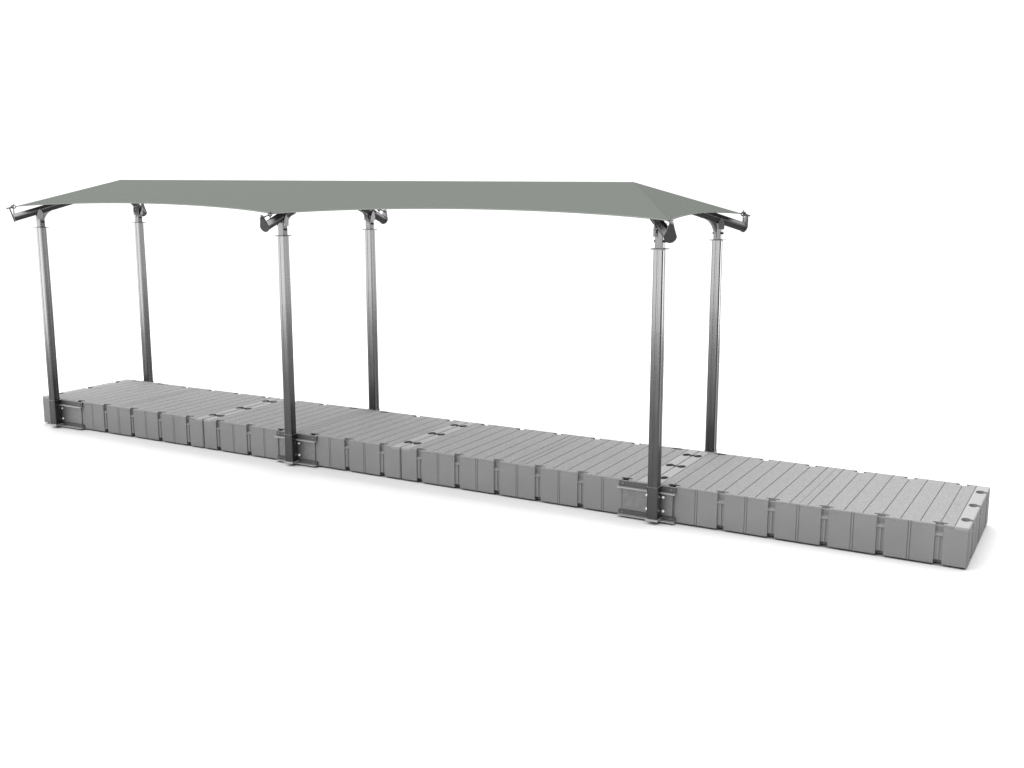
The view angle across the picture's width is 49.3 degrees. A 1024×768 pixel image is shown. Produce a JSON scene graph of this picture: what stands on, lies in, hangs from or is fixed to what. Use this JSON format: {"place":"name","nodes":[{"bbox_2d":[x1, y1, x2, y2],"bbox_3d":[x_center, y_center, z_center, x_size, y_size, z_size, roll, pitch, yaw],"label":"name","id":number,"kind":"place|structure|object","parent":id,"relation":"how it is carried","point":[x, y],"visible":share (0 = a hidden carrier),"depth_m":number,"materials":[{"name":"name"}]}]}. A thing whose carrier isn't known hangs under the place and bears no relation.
{"place":"outdoors","nodes":[
{"label":"outdoors","id":0,"kind":"place"},
{"bbox_2d":[0,315,1023,767],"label":"floor","id":1,"kind":"structure","parent":0,"point":[168,605],"depth_m":9.70,"materials":[{"name":"white"}]},
{"bbox_2d":[6,204,84,428],"bbox_3d":[-6.023,-1.055,15.258,1.436,3.319,0.535,-3,11,-14],"label":"canopy post","id":2,"kind":"object","parent":1,"relation":"on","point":[66,413],"visible":0.96,"depth_m":15.24,"materials":[{"name":"metal"}]},
{"bbox_2d":[131,203,162,383],"bbox_3d":[-5.378,-1.270,16.393,0.535,3.319,1.436,-3,11,-17],"label":"canopy post","id":3,"kind":"object","parent":1,"relation":"on","point":[139,211],"visible":0.55,"depth_m":16.64,"materials":[{"name":"metal"}]},
{"bbox_2d":[43,379,280,446],"bbox_3d":[-4.867,0.373,15.643,3.156,0.380,1.524,6,12,29],"label":"dock section","id":4,"kind":"object","parent":1,"relation":"on","point":[163,412],"visible":0.81,"depth_m":15.18,"materials":[{"name":"grey plastic"}]},
{"bbox_2d":[259,211,319,466],"bbox_3d":[-2.587,-0.705,13.411,0.608,3.319,1.137,1,11,7],"label":"canopy post","id":5,"kind":"object","parent":1,"relation":"on","point":[296,448],"visible":0.94,"depth_m":13.25,"materials":[{"name":"metal"}]},
{"bbox_2d":[16,180,741,220],"bbox_3d":[-2.039,-2.276,13.536,9.253,0.375,2.176,6,12,29],"label":"shade canopy","id":6,"kind":"object","parent":5,"relation":"attached to","point":[630,199],"visible":1,"depth_m":12.61,"materials":[{"name":"grey fabric"}]},
{"bbox_2d":[204,399,467,478],"bbox_3d":[-2.194,0.651,14.178,3.156,0.380,1.524,6,12,29],"label":"dock section","id":7,"kind":"object","parent":1,"relation":"on","point":[369,441],"visible":0.84,"depth_m":13.83,"materials":[{"name":"grey plastic"}]},
{"bbox_2d":[352,209,387,412],"bbox_3d":[-1.974,-0.909,14.491,1.137,3.319,0.608,-8,14,-38],"label":"canopy post","id":8,"kind":"object","parent":1,"relation":"on","point":[370,216],"visible":0.6,"depth_m":14.62,"materials":[{"name":"metal"}]},
{"bbox_2d":[401,422,701,512],"bbox_3d":[0.473,0.928,12.715,3.156,0.380,1.524,6,12,29],"label":"dock section","id":9,"kind":"object","parent":1,"relation":"on","point":[572,470],"visible":0.83,"depth_m":12.37,"materials":[{"name":"grey plastic"}]},
{"bbox_2d":[661,451,989,567],"bbox_3d":[3.089,1.199,11.281,3.045,0.380,1.524,6,12,29],"label":"dock section","id":10,"kind":"object","parent":1,"relation":"on","point":[926,520],"visible":0.96,"depth_m":10.81,"materials":[{"name":"grey plastic"}]},
{"bbox_2d":[0,0,1023,347],"label":"sky","id":11,"kind":"structure","parent":0,"point":[872,150],"materials":[{"name":"white"}]},
{"bbox_2d":[617,217,678,523],"bbox_3d":[1.322,-0.296,11.252,0.506,3.319,1.429,-4,11,-19],"label":"canopy post","id":12,"kind":"object","parent":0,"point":[651,500],"visible":0.98,"depth_m":11.04,"materials":[{"name":"metal"}]},
{"bbox_2d":[672,210,749,454],"bbox_3d":[1.948,-0.505,12.356,1.429,3.319,0.506,-2,11,-12],"label":"canopy post","id":13,"kind":"object","parent":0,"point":[717,222],"visible":0.69,"depth_m":12.34,"materials":[{"name":"metal"}]}
]}

